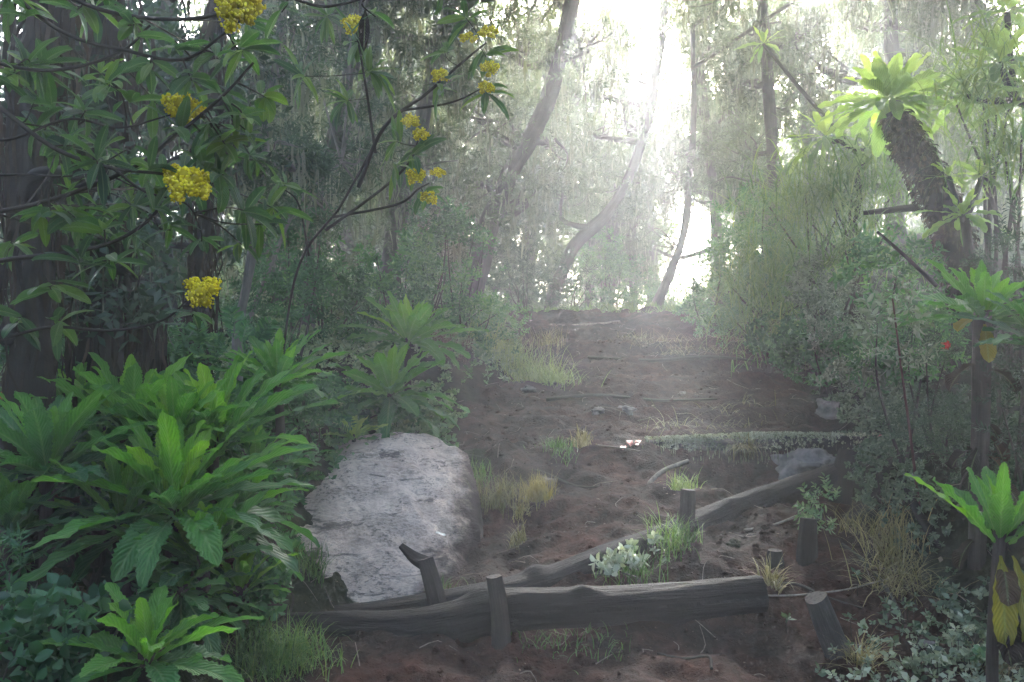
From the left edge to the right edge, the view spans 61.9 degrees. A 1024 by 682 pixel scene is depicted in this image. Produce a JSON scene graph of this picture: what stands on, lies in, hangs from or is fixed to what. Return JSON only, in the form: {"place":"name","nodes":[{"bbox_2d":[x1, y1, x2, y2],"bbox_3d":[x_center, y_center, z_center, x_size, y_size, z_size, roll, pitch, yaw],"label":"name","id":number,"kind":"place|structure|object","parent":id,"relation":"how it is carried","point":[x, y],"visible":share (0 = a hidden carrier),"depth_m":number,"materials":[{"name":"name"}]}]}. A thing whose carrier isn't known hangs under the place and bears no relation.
{"place":"outdoors","nodes":[
{"label":"outdoors","id":0,"kind":"place"},
{"bbox_2d":[0,221,1023,681],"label":"ground","id":1,"kind":"structure","parent":0,"point":[336,593],"depth_m":5.25,"materials":[{"name":"soil"}]},
{"bbox_2d":[0,512,87,680],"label":"leafy shrub","id":2,"kind":"object","parent":1,"relation":"on","point":[16,545],"visible":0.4,"depth_m":3.53,"materials":[{"name":"green plant"}]},
{"bbox_2d":[0,456,113,610],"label":"giant rosette","id":3,"kind":"object","parent":1,"relation":"on","point":[13,506],"visible":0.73,"depth_m":3.68,"materials":[{"name":"green plant"}]},
{"bbox_2d":[0,572,147,681],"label":"leafy shrub","id":4,"kind":"object","parent":1,"relation":"on","point":[30,621],"visible":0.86,"depth_m":3.06,"materials":[{"name":"green plant"}]},
{"bbox_2d":[0,0,158,568],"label":"heath tree","id":5,"kind":"object","parent":1,"relation":"on","point":[28,364],"visible":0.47,"depth_m":4.22,"materials":[{"name":"green plant"}]},
{"bbox_2d":[0,383,158,619],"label":"giant rosette","id":6,"kind":"object","parent":1,"relation":"on","point":[41,435],"visible":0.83,"depth_m":3.83,"materials":[{"name":"green plant"}]},
{"bbox_2d":[0,0,191,530],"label":"heath tree","id":7,"kind":"object","parent":1,"relation":"on","point":[108,347],"visible":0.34,"depth_m":4.74,"materials":[{"name":"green plant"}]},
{"bbox_2d":[22,447,218,597],"bbox_3d":[-1.788,0.900,3.961,0.880,0.852,0.792,0,0,0],"label":"giant rosette","id":8,"kind":"object","parent":1,"relation":"on","point":[122,475],"visible":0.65,"depth_m":3.86,"materials":[{"name":"green plant"}]},
{"bbox_2d":[0,0,256,322],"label":"heath tree","id":9,"kind":"object","parent":1,"relation":"on","point":[230,240],"visible":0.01,"depth_m":8.02,"materials":[{"name":"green plant"}]},
{"bbox_2d":[18,352,245,554],"bbox_3d":[-1.949,0.705,4.493,1.007,1.298,1.016,0,0,0],"label":"giant rosette","id":10,"kind":"object","parent":1,"relation":"on","point":[131,378],"visible":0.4,"depth_m":4.34,"materials":[{"name":"green plant"}]},
{"bbox_2d":[27,484,256,594],"bbox_3d":[-1.794,0.999,4.149,1.035,0.650,0.622,0,0,0],"label":"leafy shrub","id":11,"kind":"object","parent":1,"relation":"on","point":[74,493],"visible":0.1,"depth_m":4.08,"materials":[{"name":"green plant"}]},
{"bbox_2d":[123,290,171,494],"bbox_3d":[-2.238,0.333,5.222,0.409,1.417,0.478,0,0,14],"label":"heath tree","id":12,"kind":"object","parent":1,"relation":"on","point":[156,356],"visible":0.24,"depth_m":5.15,"materials":[{"name":"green plant"}]},
{"bbox_2d":[38,582,263,681],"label":"giant rosette","id":13,"kind":"object","parent":1,"relation":"on","point":[142,630],"visible":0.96,"depth_m":3.13,"materials":[{"name":"green plant"}]},
{"bbox_2d":[0,409,319,616],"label":"giant rosette","id":14,"kind":"object","parent":1,"relation":"on","point":[176,485],"visible":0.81,"depth_m":3.83,"materials":[{"name":"green plant"}]},
{"bbox_2d":[89,375,249,551],"bbox_3d":[-1.729,0.722,4.297,0.718,1.119,0.732,0,0,-26],"label":"giant rosette","id":15,"kind":"object","parent":1,"relation":"on","point":[174,404],"visible":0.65,"depth_m":4.21,"materials":[{"name":"green plant"}]},
{"bbox_2d":[97,553,266,662],"bbox_3d":[-1.436,1.192,3.681,0.727,0.533,0.615,0,0,0],"label":"giant rosette","id":16,"kind":"object","parent":1,"relation":"on","point":[190,603],"visible":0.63,"depth_m":3.65,"materials":[{"name":"green plant"}]},
{"bbox_2d":[98,487,274,619],"bbox_3d":[-1.425,1.029,3.840,0.746,0.714,0.716,0,0,31],"label":"giant rosette","id":17,"kind":"object","parent":1,"relation":"on","point":[190,554],"visible":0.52,"depth_m":3.80,"materials":[{"name":"green plant"}]},
{"bbox_2d":[124,0,292,382],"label":"heath tree","id":18,"kind":"object","parent":1,"relation":"on","point":[200,263],"visible":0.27,"depth_m":6.37,"materials":[{"name":"green plant"}]},
{"bbox_2d":[95,350,340,503],"bbox_3d":[-1.594,0.701,4.605,1.194,1.304,1.087,0,0,33],"label":"giant rosette","id":19,"kind":"object","parent":1,"relation":"on","point":[241,414],"visible":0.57,"depth_m":4.55,"materials":[{"name":"green plant"}]},
{"bbox_2d":[0,0,442,360],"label":"yellow flowered shrub","id":20,"kind":"object","parent":1,"relation":"on","point":[181,179],"visible":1,"depth_m":2.31,"materials":[{"name":"green plant"}]},
{"bbox_2d":[167,305,296,453],"bbox_3d":[-2.014,0.307,5.848,0.994,1.111,0.797,0,0,-36],"label":"leafy shrub","id":21,"kind":"object","parent":1,"relation":"on","point":[207,341],"visible":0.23,"depth_m":5.91,"materials":[{"name":"green plant"}]},
{"bbox_2d":[190,545,299,628],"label":"giant rosette","id":22,"kind":"object","parent":1,"relation":"on","point":[244,562],"visible":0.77,"depth_m":3.98,"materials":[{"name":"green plant"}]},
{"bbox_2d":[213,538,296,629],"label":"leafy shrub","id":23,"kind":"object","parent":1,"relation":"on","point":[268,598],"visible":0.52,"depth_m":4.11,"materials":[{"name":"green plant"}]},
{"bbox_2d":[208,456,308,520],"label":"giant rosette","id":24,"kind":"object","parent":1,"relation":"on","point":[270,495],"visible":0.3,"depth_m":4.57,"materials":[{"name":"green plant"}]},
{"bbox_2d":[0,248,525,479],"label":"ground cover","id":25,"kind":"object","parent":1,"relation":"on","point":[423,427],"visible":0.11,"depth_m":8.22,"materials":[{"name":"green plant"}]},
{"bbox_2d":[195,0,345,381],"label":"heath tree","id":26,"kind":"object","parent":1,"relation":"on","point":[309,158],"visible":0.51,"depth_m":6.78,"materials":[{"name":"green plant"}]},
{"bbox_2d":[206,424,334,496],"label":"giant rosette","id":27,"kind":"object","parent":1,"relation":"on","point":[255,447],"visible":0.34,"depth_m":5.23,"materials":[{"name":"green plant"}]},
{"bbox_2d":[202,328,348,477],"bbox_3d":[-1.516,0.432,5.665,0.944,1.044,0.967,0,0,-44],"label":"giant rosette","id":28,"kind":"object","parent":1,"relation":"on","point":[279,361],"visible":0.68,"depth_m":5.66,"materials":[{"name":"green plant"}]},
{"bbox_2d":[218,192,348,378],"bbox_3d":[-2.030,-0.468,7.647,1.068,1.853,1.520,0,0,0],"label":"leafy shrub","id":29,"kind":"object","parent":1,"relation":"on","point":[280,282],"visible":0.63,"depth_m":7.57,"materials":[{"name":"green plant"}]},
{"bbox_2d":[246,457,325,568],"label":"leafy shrub","id":30,"kind":"object","parent":1,"relation":"on","point":[306,478],"visible":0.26,"depth_m":4.87,"materials":[{"name":"green plant"}]},
{"bbox_2d":[195,0,388,305],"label":"heath tree","id":31,"kind":"object","parent":1,"relation":"on","point":[233,272],"visible":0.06,"depth_m":9.34,"materials":[{"name":"green plant"}]},
{"bbox_2d":[254,372,357,455],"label":"leafy shrub","id":32,"kind":"object","parent":1,"relation":"on","point":[301,415],"visible":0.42,"depth_m":6.16,"materials":[{"name":"green plant"}]},
{"bbox_2d":[228,0,413,368],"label":"heath tree","id":33,"kind":"object","parent":1,"relation":"on","point":[361,142],"visible":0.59,"depth_m":7.65,"materials":[{"name":"green plant"}]},
{"bbox_2d":[275,245,381,345],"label":"leafy shrub","id":34,"kind":"object","parent":1,"relation":"on","point":[347,304],"visible":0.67,"depth_m":8.49,"materials":[{"name":"green plant"}]},
{"bbox_2d":[244,7,432,271],"bbox_3d":[-3.273,-4.703,15.880,3.663,8.097,2.935,0,0,0],"label":"heath tree","id":35,"kind":"object","parent":1,"relation":"on","point":[349,240],"visible":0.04,"depth_m":15.45,"materials":[{"name":"green plant"}]},
{"bbox_2d":[244,0,467,330],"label":"heath tree","id":36,"kind":"object","parent":1,"relation":"on","point":[384,27],"visible":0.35,"depth_m":8.54,"materials":[{"name":"green plant"}]},
{"bbox_2d":[298,373,425,429],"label":"leafy shrub","id":37,"kind":"object","parent":1,"relation":"on","point":[365,412],"visible":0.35,"depth_m":6.84,"materials":[{"name":"green plant"}]},
{"bbox_2d":[267,0,518,434],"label":"yellow flowered shrub","id":38,"kind":"object","parent":1,"relation":"on","point":[412,166],"visible":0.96,"depth_m":5.01,"materials":[{"name":"green plant"}]},
{"bbox_2d":[322,343,469,438],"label":"giant rosette","id":39,"kind":"object","parent":1,"relation":"on","point":[392,378],"visible":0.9,"depth_m":6.76,"materials":[{"name":"green plant"}]},
{"bbox_2d":[337,291,488,390],"bbox_3d":[-0.893,0.102,7.574,1.179,1.103,1.184,0,0,26],"label":"giant rosette","id":40,"kind":"object","parent":1,"relation":"on","point":[407,321],"visible":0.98,"depth_m":7.39,"materials":[{"name":"green plant"}]},
{"bbox_2d":[348,195,483,333],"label":"leafy shrub","id":41,"kind":"object","parent":1,"relation":"on","point":[389,281],"visible":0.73,"depth_m":9.09,"materials":[{"name":"green plant"}]},
{"bbox_2d":[317,0,538,303],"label":"heath tree","id":42,"kind":"object","parent":1,"relation":"on","point":[395,216],"visible":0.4,"depth_m":10.27,"materials":[{"name":"green plant"}]},
{"bbox_2d":[401,204,509,357],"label":"leafy shrub","id":43,"kind":"object","parent":1,"relation":"on","point":[449,228],"visible":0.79,"depth_m":9.32,"materials":[{"name":"green plant"}]},
{"bbox_2d":[292,0,651,297],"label":"heath tree","id":44,"kind":"object","parent":1,"relation":"on","point":[521,144],"visible":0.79,"depth_m":12.41,"materials":[{"name":"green plant"}]},
{"bbox_2d":[398,3,566,310],"bbox_3d":[-0.827,-4.025,18.421,4.215,7.667,2.846,0,0,0],"label":"heath tree","id":45,"kind":"object","parent":1,"relation":"on","point":[511,253],"visible":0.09,"depth_m":18.18,"materials":[{"name":"green plant"}]},
{"bbox_2d":[459,312,582,381],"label":"grass tuft","id":46,"kind":"object","parent":1,"relation":"on","point":[520,362],"visible":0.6,"depth_m":9.34,"materials":[{"name":"green plant"}]},
{"bbox_2d":[454,0,610,307],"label":"heath tree","id":47,"kind":"object","parent":1,"relation":"on","point":[558,233],"visible":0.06,"depth_m":19.40,"materials":[{"name":"green plant"}]},
{"bbox_2d":[517,246,610,309],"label":"leafy shrub","id":48,"kind":"object","parent":1,"relation":"on","point":[575,273],"visible":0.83,"depth_m":14.90,"materials":[{"name":"green plant"}]},
{"bbox_2d":[137,51,1023,308],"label":"wood","id":49,"kind":"object","parent":1,"relation":"on","point":[910,223],"visible":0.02,"depth_m":25.11,"materials":[{"name":"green plant"}]},
{"bbox_2d":[534,0,684,309],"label":"heath tree","id":50,"kind":"object","parent":1,"relation":"on","point":[625,225],"visible":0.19,"depth_m":17.82,"materials":[{"name":"green plant"}]},
{"bbox_2d":[495,0,724,309],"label":"heath tree","id":51,"kind":"object","parent":1,"relation":"on","point":[645,112],"visible":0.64,"depth_m":15.43,"materials":[{"name":"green plant"}]},
{"bbox_2d":[567,226,658,310],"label":"leafy shrub","id":52,"kind":"object","parent":1,"relation":"on","point":[609,262],"visible":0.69,"depth_m":16.59,"materials":[{"name":"green plant"}]},
{"bbox_2d":[553,0,705,301],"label":"heath tree","id":53,"kind":"object","parent":1,"relation":"on","point":[671,225],"visible":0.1,"depth_m":19.42,"materials":[{"name":"green plant"}]},
{"bbox_2d":[277,306,1013,681],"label":"trail","id":54,"kind":"object","parent":1,"relation":"on","point":[767,652],"visible":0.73,"depth_m":5.61,"materials":[{"name":"soil"}]},
{"bbox_2d":[202,578,314,681],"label":"grass tuft","id":55,"kind":"object","parent":54,"relation":"on","point":[267,654],"visible":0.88,"depth_m":3.82,"materials":[{"name":"green plant"}]},
{"bbox_2d":[231,609,357,681],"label":"grass tuft","id":56,"kind":"object","parent":54,"relation":"on","point":[301,648],"visible":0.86,"depth_m":3.91,"materials":[{"name":"green plant"}]},
{"bbox_2d":[293,432,483,602],"bbox_3d":[-0.830,1.350,5.788,1.437,1.298,2.114,0,0,0],"label":"boulder","id":57,"kind":"object","parent":54,"relation":"on","point":[378,504],"visible":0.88,"depth_m":5.50,"materials":[{"name":"stone"}]},
{"bbox_2d":[486,574,510,649],"bbox_3d":[-0.055,1.380,4.149,0.126,0.486,0.110,0,0,-43],"label":"wooden stake","id":58,"kind":"object","parent":54,"relation":"on","point":[500,632],"visible":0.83,"depth_m":4.11,"materials":[{"name":"brown wood"}]},
{"bbox_2d":[284,575,768,642],"bbox_3d":[0.069,1.407,4.379,2.531,0.331,0.329,0,0,-3],"label":"fallen log","id":59,"kind":"object","parent":54,"relation":"on","point":[465,618],"visible":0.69,"depth_m":4.32,"materials":[{"name":"brown wood"}]},
{"bbox_2d":[486,218,579,311],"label":"leafy shrub","id":60,"kind":"object","parent":54,"relation":"on","point":[525,289],"visible":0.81,"depth_m":13.70,"materials":[{"name":"green plant"}]},
{"bbox_2d":[334,463,838,610],"bbox_3d":[0.785,1.210,5.293,3.787,0.651,0.379,0,0,-27],"label":"fallen log","id":61,"kind":"object","parent":54,"relation":"on","point":[783,491],"visible":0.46,"depth_m":5.15,"materials":[{"name":"brown wood"}]},
{"bbox_2d":[284,325,924,681],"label":"soil clods","id":62,"kind":"object","parent":54,"relation":"on","point":[436,649],"visible":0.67,"depth_m":5.38,"materials":[{"name":"brown soil"}]},
{"bbox_2d":[589,530,666,584],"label":"pale herb","id":63,"kind":"object","parent":54,"relation":"on","point":[616,561],"visible":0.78,"depth_m":4.80,"materials":[{"name":"green plant"}]},
{"bbox_2d":[577,431,879,468],"bbox_3d":[1.775,0.996,6.857,2.518,0.544,0.334,0,0,0],"label":"mossy log","id":64,"kind":"object","parent":54,"relation":"on","point":[784,441],"visible":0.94,"depth_m":6.85,"materials":[{"name":"green wood"}]},
{"bbox_2d":[675,219,781,337],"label":"leafy shrub","id":65,"kind":"object","parent":54,"relation":"on","point":[694,289],"visible":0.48,"depth_m":11.52,"materials":[{"name":"green plant"}]},
{"bbox_2d":[677,253,847,376],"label":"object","id":66,"kind":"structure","parent":54,"relation":"on","point":[768,367],"depth_m":9.34,"materials":[{"name":"green plant"}]},
{"bbox_2d":[672,218,871,370],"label":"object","id":67,"kind":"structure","parent":54,"relation":"on","point":[758,277],"depth_m":9.76,"materials":[{"name":"green plant"}]},
{"bbox_2d":[770,448,835,479],"bbox_3d":[2.311,1.035,6.758,0.700,0.396,0.531,0,0,37],"label":"stone","id":68,"kind":"object","parent":54,"relation":"on","point":[798,461],"visible":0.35,"depth_m":6.63,"materials":[{"name":"grey stone"}]},
{"bbox_2d":[650,0,966,307],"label":"heath tree","id":69,"kind":"object","parent":54,"relation":"on","point":[687,176],"visible":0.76,"depth_m":14.54,"materials":[{"name":"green plant"}]},
{"bbox_2d":[805,591,851,659],"bbox_3d":[1.548,1.450,4.104,0.314,0.506,0.145,0,0,-11],"label":"wooden stake","id":70,"kind":"object","parent":54,"relation":"on","point":[826,624],"visible":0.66,"depth_m":4.04,"materials":[{"name":"brown wood"}]},
{"bbox_2d":[822,520,979,616],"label":"grass tuft","id":71,"kind":"object","parent":54,"relation":"on","point":[900,569],"visible":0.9,"depth_m":4.80,"materials":[{"name":"plant"}]},
{"bbox_2d":[781,567,1023,681],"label":"pale herb","id":72,"kind":"object","parent":54,"relation":"on","point":[949,605],"visible":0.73,"depth_m":4.24,"materials":[{"name":"grey plant"}]},
{"bbox_2d":[825,622,1003,681],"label":"pale herb","id":73,"kind":"object","parent":54,"relation":"on","point":[939,659],"visible":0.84,"depth_m":3.86,"materials":[{"name":"silver plant"}]},
{"bbox_2d":[904,462,1023,681],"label":"giant rosette","id":74,"kind":"object","parent":54,"relation":"on","point":[1001,515],"visible":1,"depth_m":3.25,"materials":[{"name":"green plant"}]},
{"bbox_2d":[622,0,788,290],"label":"heath tree","id":75,"kind":"object","parent":1,"relation":"on","point":[703,110],"visible":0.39,"depth_m":16.73,"materials":[{"name":"green plant"}]},
{"bbox_2d":[650,0,821,254],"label":"heath tree","id":76,"kind":"object","parent":1,"relation":"on","point":[710,97],"visible":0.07,"depth_m":18.81,"materials":[{"name":"green plant"}]},
{"bbox_2d":[698,182,813,347],"bbox_3d":[3.087,-0.925,10.698,1.428,2.313,1.748,0,0,-38],"label":"leafy shrub","id":77,"kind":"object","parent":1,"relation":"on","point":[724,231],"visible":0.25,"depth_m":10.90,"materials":[{"name":"green plant"}]},
{"bbox_2d":[663,0,849,239],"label":"heath tree","id":78,"kind":"object","parent":1,"relation":"on","point":[773,127],"visible":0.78,"depth_m":13.46,"materials":[{"name":"green plant"}]},
{"bbox_2d":[727,157,864,327],"bbox_3d":[3.342,-1.066,10.224,1.338,2.434,2.151,0,0,0],"label":"leafy shrub","id":79,"kind":"object","parent":1,"relation":"on","point":[776,235],"visible":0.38,"depth_m":10.19,"materials":[{"name":"green plant"}]},
{"bbox_2d":[742,310,862,396],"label":"leafy shrub","id":80,"kind":"object","parent":1,"relation":"on","point":[785,339],"visible":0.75,"depth_m":8.39,"materials":[{"name":"green plant"}]},
{"bbox_2d":[726,0,882,246],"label":"heath tree","id":81,"kind":"object","parent":1,"relation":"on","point":[805,141],"visible":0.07,"depth_m":17.70,"materials":[{"name":"green plant"}]},
{"bbox_2d":[734,26,891,329],"bbox_3d":[3.270,-2.064,9.573,1.061,3.963,3.326,0,0,5],"label":"giant groundsel","id":82,"kind":"object","parent":1,"relation":"on","point":[817,117],"visible":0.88,"depth_m":8.43,"materials":[{"name":"green plant"}]},
{"bbox_2d":[782,240,879,397],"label":"leafy shrub","id":83,"kind":"object","parent":1,"relation":"on","point":[826,292],"visible":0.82,"depth_m":8.25,"materials":[{"name":"green plant"}]},
{"bbox_2d":[704,114,964,358],"bbox_3d":[3.284,-1.067,9.294,2.922,2.716,2.524,0,0,42],"label":"tree","id":84,"kind":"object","parent":1,"relation":"on","point":[813,201],"depth_m":9.12,"materials":[{"name":"green plant"}]},
{"bbox_2d":[755,161,929,337],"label":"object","id":85,"kind":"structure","parent":1,"relation":"on","point":[843,251],"depth_m":8.34,"materials":[{"name":"green plant"}]},
{"bbox_2d":[730,94,974,322],"bbox_3d":[3.422,-1.163,8.533,2.571,2.647,2.463,0,0,-43],"label":"tree","id":86,"kind":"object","parent":1,"relation":"on","point":[841,170],"depth_m":8.46,"materials":[{"name":"green plant"}]},
{"bbox_2d":[707,233,1023,633],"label":"ground cover","id":87,"kind":"object","parent":1,"relation":"on","point":[952,588],"visible":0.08,"depth_m":6.69,"materials":[{"name":"green plant"}]},
{"bbox_2d":[764,0,977,246],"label":"heath tree","id":88,"kind":"object","parent":1,"relation":"on","point":[884,22],"visible":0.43,"depth_m":12.80,"materials":[{"name":"green plant"}]},
{"bbox_2d":[815,350,936,456],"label":"leafy shrub","id":89,"kind":"object","parent":1,"relation":"on","point":[892,397],"visible":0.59,"depth_m":6.86,"materials":[{"name":"green plant"}]},
{"bbox_2d":[827,222,952,399],"bbox_3d":[3.075,-0.164,7.005,0.992,1.666,1.049,0,0,0],"label":"leafy shrub","id":90,"kind":"object","parent":1,"relation":"on","point":[872,261],"visible":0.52,"depth_m":6.90,"materials":[{"name":"green plant"}]},
{"bbox_2d":[832,495,949,569],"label":"grass tuft","id":91,"kind":"object","parent":1,"relation":"on","point":[890,542],"visible":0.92,"depth_m":5.10,"materials":[{"name":"plant"}]},
{"bbox_2d":[814,51,984,369],"bbox_3d":[3.188,-0.996,7.101,1.165,2.809,1.148,0,0,-34],"label":"giant groundsel","id":92,"kind":"object","parent":1,"relation":"on","point":[908,150],"visible":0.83,"depth_m":6.98,"materials":[{"name":"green plant"}]},
{"bbox_2d":[853,275,948,506],"bbox_3d":[2.325,0.371,5.076,0.461,1.542,0.549,0,0,43],"label":"tall herb","id":93,"kind":"object","parent":1,"relation":"on","point":[879,301],"visible":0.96,"depth_m":5.09,"materials":[{"name":"green plant"}]},
{"bbox_2d":[843,430,960,556],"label":"leafy shrub","id":94,"kind":"object","parent":1,"relation":"on","point":[925,495],"visible":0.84,"depth_m":5.46,"materials":[{"name":"green plant"}]},
{"bbox_2d":[849,293,961,462],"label":"leafy shrub","id":95,"kind":"object","parent":1,"relation":"on","point":[866,333],"visible":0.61,"depth_m":6.03,"materials":[{"name":"green plant"}]},
{"bbox_2d":[879,296,971,454],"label":"leafy shrub","id":96,"kind":"object","parent":1,"relation":"on","point":[930,307],"visible":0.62,"depth_m":5.85,"materials":[{"name":"green plant"}]},
{"bbox_2d":[845,0,1023,352],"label":"tree","id":97,"kind":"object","parent":1,"relation":"on","point":[989,86],"depth_m":6.80,"materials":[{"name":"green plant"}]},
{"bbox_2d":[877,318,1017,502],"bbox_3d":[2.748,0.417,5.422,0.775,1.149,1.080,0,0,21],"label":"leafy shrub","id":98,"kind":"object","parent":1,"relation":"on","point":[923,421],"visible":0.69,"depth_m":5.42,"materials":[{"name":"green plant"}]},
{"bbox_2d":[882,75,1023,369],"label":"tree","id":99,"kind":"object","parent":1,"relation":"on","point":[1011,150],"depth_m":6.57,"materials":[{"name":"green plant"}]},
{"bbox_2d":[887,0,1023,244],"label":"heath tree","id":100,"kind":"object","parent":1,"relation":"on","point":[933,14],"visible":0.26,"depth_m":11.51,"materials":[{"name":"green plant"}]},
{"bbox_2d":[896,259,1023,570],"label":"giant rosette","id":101,"kind":"object","parent":1,"relation":"on","point":[972,549],"visible":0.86,"depth_m":4.67,"materials":[{"name":"green plant"}]},
{"bbox_2d":[911,159,1017,333],"bbox_3d":[3.457,-0.595,6.573,0.686,1.741,0.972,0,0,37],"label":"giant groundsel","id":102,"kind":"object","parent":1,"relation":"on","point":[964,209],"visible":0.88,"depth_m":6.50,"materials":[{"name":"green plant"}]},
{"bbox_2d":[918,0,1023,138],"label":"groundsel branch","id":103,"kind":"object","parent":1,"relation":"on","point":[994,44],"visible":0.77,"depth_m":6.67,"materials":[{"name":"green plant"}]},
{"bbox_2d":[942,196,1023,534],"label":"leafy shrub","id":104,"kind":"object","parent":1,"relation":"on","point":[1017,455],"visible":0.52,"depth_m":4.83,"materials":[{"name":"green plant"}]},
{"bbox_2d":[953,289,1023,570],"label":"giant rosette","id":105,"kind":"object","parent":1,"relation":"on","point":[1017,305],"visible":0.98,"depth_m":4.26,"materials":[{"name":"green plant"}]},
{"bbox_2d":[0,0,1023,308],"label":"sky","id":106,"kind":"structure","parent":0,"point":[692,242],"materials":[{"name":"white"}]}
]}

